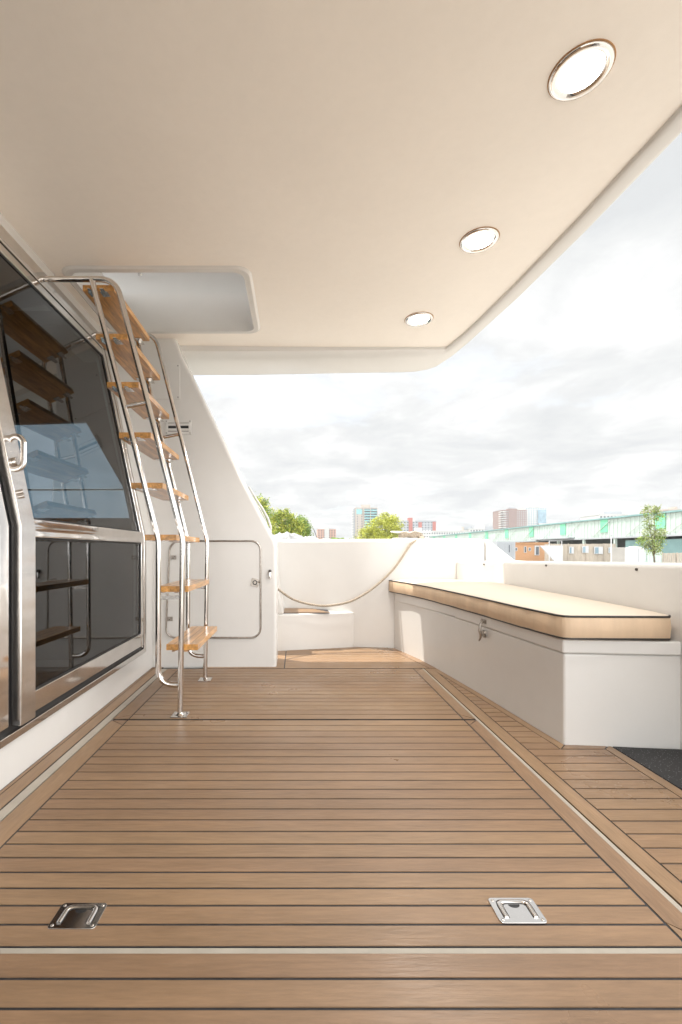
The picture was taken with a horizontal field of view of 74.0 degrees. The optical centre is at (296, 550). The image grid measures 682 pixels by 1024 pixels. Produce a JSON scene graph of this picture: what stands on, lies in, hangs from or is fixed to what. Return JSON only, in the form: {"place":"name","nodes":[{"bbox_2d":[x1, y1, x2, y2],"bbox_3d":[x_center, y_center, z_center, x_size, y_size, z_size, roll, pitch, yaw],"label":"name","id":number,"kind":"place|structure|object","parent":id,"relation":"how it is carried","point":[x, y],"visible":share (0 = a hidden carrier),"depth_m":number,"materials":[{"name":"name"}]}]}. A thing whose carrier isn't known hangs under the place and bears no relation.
{"place":"outdoors","nodes":[
{"label":"outdoors","id":0,"kind":"place"},
{"bbox_2d":[316,527,335,538],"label":"apartment building","id":1,"kind":"structure","parent":0,"point":[326,532],"depth_m":619.86,"materials":[{"name":"pink brick"}]},
{"bbox_2d":[0,647,681,1023],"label":"deck","id":2,"kind":"structure","parent":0,"point":[628,809],"depth_m":0.81,"materials":[{"name":"brown wood"}]},
{"bbox_2d":[0,213,152,789],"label":"cabin wall","id":3,"kind":"structure","parent":2,"relation":"on","point":[19,755],"depth_m":2.02,"materials":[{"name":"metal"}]},
{"bbox_2d":[0,224,145,748],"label":"sliding door","id":4,"kind":"structure","parent":3,"relation":"attached to","point":[72,581],"depth_m":1.85,"materials":[{"name":"metal"}]},
{"bbox_2d":[0,0,681,375],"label":"hardtop","id":5,"kind":"object","parent":3,"relation":"attached to","point":[260,186],"visible":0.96,"depth_m":1.56,"materials":[{"name":"plastic"}]},
{"bbox_2d":[404,312,433,326],"bbox_3d":[0.724,-1.365,2.659,0.167,0.009,0.167,0,0,0],"label":"ceiling light","id":6,"kind":"object","parent":5,"relation":"attached to","point":[418,319],"visible":1,"depth_m":2.65,"materials":[{"name":"metal"}]},
{"bbox_2d":[459,226,499,252],"bbox_3d":[0.805,-1.365,1.982,0.167,0.009,0.167,0,0,0],"label":"ceiling light","id":7,"kind":"object","parent":5,"relation":"attached to","point":[480,239],"visible":1,"depth_m":1.97,"materials":[{"name":"metal"}]},
{"bbox_2d":[547,38,615,101],"bbox_3d":[0.812,-1.365,1.285,0.167,0.009,0.167,0,0,0],"label":"ceiling light","id":8,"kind":"object","parent":5,"relation":"attached to","point":[581,70],"visible":1,"depth_m":1.28,"materials":[{"name":"metal"}]},
{"bbox_2d":[116,338,277,668],"bbox_3d":[-0.675,-0.315,3.020,1.091,2.170,0.240,0,0,0],"label":"bulkhead","id":9,"kind":"object","parent":2,"relation":"on","point":[229,508],"visible":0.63,"depth_m":2.90,"materials":[{"name":"white plastic"}]},
{"bbox_2d":[138,364,179,398],"bbox_3d":[-0.886,-1.089,2.896,0.268,0.227,0.008,0,0,0],"label":"access panel","id":10,"kind":"object","parent":9,"relation":"attached to","point":[159,390],"visible":0.51,"depth_m":2.89,"materials":[{"name":"grey plastic"}]},
{"bbox_2d":[165,420,191,434],"bbox_3d":[-0.762,-0.795,2.894,0.173,0.092,0.010,0,0,0],"label":"air vent","id":11,"kind":"object","parent":9,"relation":"attached to","point":[185,426],"visible":0.97,"depth_m":2.89,"materials":[{"name":"plastic"}]},
{"bbox_2d":[165,540,261,638],"bbox_3d":[-0.536,0.249,2.892,0.621,0.634,0.020,0,0,0],"label":"locker door","id":12,"kind":"structure","parent":9,"relation":"attached to","point":[235,592],"depth_m":2.89,"materials":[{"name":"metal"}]},
{"bbox_2d":[167,542,259,636],"bbox_3d":[-0.536,0.249,2.898,0.599,0.613,0.009,0,0,0],"label":"door panel","id":13,"kind":"structure","parent":12,"relation":"in","point":[234,605],"depth_m":2.89,"materials":[{"name":"white plastic"}]},
{"bbox_2d":[248,486,271,531],"bbox_3d":[-0.295,-0.279,3.473,0.215,0.458,0.064,0,0,0],"label":"grab rail","id":14,"kind":"object","parent":9,"relation":"attached to","point":[259,504],"visible":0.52,"depth_m":3.44,"materials":[{"name":"silver metal"}]},
{"bbox_2d":[113,669,474,719],"bbox_3d":[-0.011,0.760,2.429,1.615,0.020,0.852,0,0,0],"label":"deck hatch","id":15,"kind":"object","parent":2,"relation":"on","point":[322,694],"visible":0.9,"depth_m":2.30,"materials":[{"name":"brown wood"}]},
{"bbox_2d":[41,276,216,717],"bbox_3d":[-0.820,-0.276,2.325,0.731,2.050,0.650,0,0,0],"label":"boarding ladder","id":16,"kind":"object","parent":15,"relation":"on","point":[122,348],"visible":0.97,"depth_m":2.08,"materials":[{"name":"metal"}]},
{"bbox_2d":[0,720,681,947],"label":"deck hatch","id":17,"kind":"object","parent":2,"relation":"on","point":[295,834],"visible":1,"depth_m":1.13,"materials":[{"name":"brown wood"}]},
{"bbox_2d":[394,593,680,748],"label":"bench locker","id":18,"kind":"object","parent":2,"relation":"on","point":[618,693],"visible":0.78,"depth_m":1.76,"materials":[{"name":"plastic"}]},
{"bbox_2d":[389,579,670,639],"bbox_3d":[1.184,0.275,2.602,0.647,0.128,1.865,0,0,-10],"label":"seat cushion","id":19,"kind":"object","parent":18,"relation":"on","point":[560,616],"visible":1,"depth_m":1.93,"materials":[{"name":"beige leather"}]},
{"bbox_2d":[613,746,681,789],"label":"rubber mat","id":20,"kind":"object","parent":2,"relation":"on","point":[666,764],"visible":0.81,"depth_m":1.60,"materials":[{"name":"grey rubber"}]},
{"bbox_2d":[352,505,377,538],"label":"apartment building","id":21,"kind":"structure","parent":0,"point":[361,517],"depth_m":559.86,"materials":[{"name":"beige concrete"}]},
{"bbox_2d":[398,517,435,537],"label":"apartment building","id":22,"kind":"structure","parent":0,"point":[410,524],"depth_m":520.00,"materials":[{"name":"white concrete"}]},
{"bbox_2d":[194,132,681,538],"label":"sky","id":23,"kind":"structure","parent":0,"point":[568,403],"materials":[{"name":"white"}]},
{"bbox_2d":[411,527,470,537],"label":"apartment building","id":24,"kind":"structure","parent":0,"point":[431,533],"depth_m":380.00,"materials":[{"name":"beige concrete"}]},
{"bbox_2d":[460,524,492,531],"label":"apartment building","id":25,"kind":"structure","parent":0,"point":[480,527],"depth_m":429.86,"materials":[{"name":"white concrete"}]},
{"bbox_2d":[492,541,514,559],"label":"building","id":26,"kind":"structure","parent":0,"point":[507,548],"depth_m":62.00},
{"bbox_2d":[493,507,526,529],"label":"apartment building","id":27,"kind":"structure","parent":0,"point":[510,517],"depth_m":600.00,"materials":[{"name":"pink brick"}]},
{"bbox_2d":[517,507,549,525],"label":"apartment building","id":28,"kind":"structure","parent":0,"point":[536,515],"depth_m":640.00,"materials":[{"name":"white glass"}]},
{"bbox_2d":[540,546,562,560],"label":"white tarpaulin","id":29,"kind":"object","parent":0,"point":[555,553],"visible":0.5,"depth_m":80.00,"materials":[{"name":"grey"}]},
{"bbox_2d":[430,509,681,561],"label":"elevated bridge","id":30,"kind":"structure","parent":0,"point":[625,530],"depth_m":119.32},
{"bbox_2d":[580,511,628,519],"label":"apartment building","id":31,"kind":"structure","parent":0,"point":[604,514],"depth_m":302.00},
{"bbox_2d":[644,549,661,562],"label":"metal gate","id":32,"kind":"structure","parent":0,"point":[648,558],"depth_m":70.01,"materials":[{"name":"white metal"}]},
{"bbox_2d":[641,507,680,513],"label":"apartment building","id":33,"kind":"structure","parent":0,"point":[671,508],"depth_m":202.00,"materials":[{"name":"beige concrete"}]},
{"bbox_3d":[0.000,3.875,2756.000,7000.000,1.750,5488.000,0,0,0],"label":"ground","id":34,"kind":"structure","parent":0,"visible":0},
{"bbox_2d":[253,491,279,534],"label":"leafy tree","id":35,"kind":"object","parent":34,"relation":"on","point":[264,503],"visible":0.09,"depth_m":94.19,"materials":[{"name":"green plant"}]},
{"bbox_2d":[269,507,309,535],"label":"leafy tree","id":36,"kind":"object","parent":34,"relation":"on","point":[290,523],"visible":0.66,"depth_m":104.10,"materials":[{"name":"green plant"}]},
{"bbox_2d":[273,532,310,539],"bbox_3d":[-0.263,1.632,16.000,1.904,4.637,2.999,0,0,0],"label":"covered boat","id":37,"kind":"object","parent":34,"relation":"on","point":[286,536],"visible":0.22,"depth_m":15.54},
{"bbox_2d":[296,514,313,536],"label":"leafy tree","id":38,"kind":"object","parent":34,"relation":"on","point":[308,531],"visible":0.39,"depth_m":117.32,"materials":[{"name":"green plant"}]},
{"bbox_2d":[351,512,405,538],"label":"leafy tree","id":39,"kind":"object","parent":34,"relation":"on","point":[373,531],"visible":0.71,"depth_m":148.16,"materials":[{"name":"green plant"}]},
{"bbox_2d":[515,542,548,560],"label":"site office","id":40,"kind":"structure","parent":34,"relation":"on","point":[529,551],"depth_m":105.00,"materials":[{"name":"orange brick"}]},
{"bbox_2d":[534,546,538,554],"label":"doorway","id":41,"kind":"structure","parent":40,"relation":"in","point":[536,548],"depth_m":104.80,"materials":[{"name":"grey"}]},
{"bbox_2d":[549,541,561,560],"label":"gate frame","id":42,"kind":"object","parent":34,"relation":"on","point":[549,550],"visible":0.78,"depth_m":74.95,"materials":[{"name":"grey metal"}]},
{"bbox_2d":[545,543,615,561],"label":"yard fence","id":43,"kind":"object","parent":34,"relation":"on","point":[585,552],"visible":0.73,"depth_m":91.99,"materials":[{"name":"grey"}]},
{"bbox_2d":[569,547,573,553],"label":"window","id":44,"kind":"structure","parent":43,"relation":"in","point":[571,549],"depth_m":91.74,"materials":[{"name":"grey"}]},
{"bbox_2d":[582,546,588,552],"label":"window","id":45,"kind":"structure","parent":43,"relation":"in","point":[585,549],"depth_m":91.74,"materials":[{"name":"grey glass"}]},
{"bbox_2d":[594,547,602,553],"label":"window","id":46,"kind":"structure","parent":43,"relation":"in","point":[597,550],"depth_m":91.74,"materials":[{"name":"grey"}]},
{"bbox_2d":[612,547,625,561],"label":"block fence","id":47,"kind":"object","parent":34,"relation":"on","point":[618,554],"visible":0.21,"depth_m":84.01,"materials":[{"name":"beige concrete"}]},
{"bbox_2d":[625,546,643,561],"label":"white cabinet","id":48,"kind":"object","parent":34,"relation":"on","point":[634,553],"visible":0.65,"depth_m":66.00,"materials":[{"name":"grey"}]},
{"bbox_2d":[635,504,668,561],"bbox_3d":[45.830,-1.540,58.082,4.161,9.103,2.907,0,0,0],"label":"sapling","id":49,"kind":"object","parent":34,"relation":"on","point":[653,545],"visible":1,"depth_m":57.88,"materials":[{"name":"green plant"}]},
{"bbox_2d":[662,552,681,562],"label":"picket fence","id":50,"kind":"object","parent":34,"relation":"on","point":[676,557],"visible":0.55,"depth_m":72.01,"materials":[{"name":"white"}]},
{"bbox_3d":[-0.230,2.001,0.060,4.140,1.899,8.120,0,0,0],"label":"hull","id":51,"kind":"object","parent":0,"visible":0},
{"bbox_2d":[276,539,516,650],"bbox_3d":[0.425,0.479,3.705,2.750,1.142,0.690,0,0,0],"label":"transom","id":52,"kind":"object","parent":51,"relation":"on","point":[324,571],"visible":0.34,"depth_m":3.48,"materials":[{"name":"white plastic"}]},
{"bbox_2d":[390,531,430,538],"bbox_3d":[0.925,-0.123,3.640,0.332,0.073,0.100,0,0,0],"label":"mooring cleat","id":53,"kind":"object","parent":52,"relation":"on","point":[409,532],"visible":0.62,"depth_m":3.62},
{"bbox_2d":[278,531,424,606],"bbox_3d":[0.382,0.132,3.365,1.404,0.582,0.241,0,0,-21],"label":"rope","id":54,"kind":"object","parent":53,"relation":"hanging from","point":[413,534],"visible":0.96,"depth_m":3.41,"materials":[{"name":"beige fabric"}]},
{"bbox_2d":[457,561,681,748],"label":"side coaming","id":55,"kind":"object","parent":51,"relation":"on","point":[653,586],"visible":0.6,"depth_m":2.13,"materials":[{"name":"grey plastic"}]}
]}

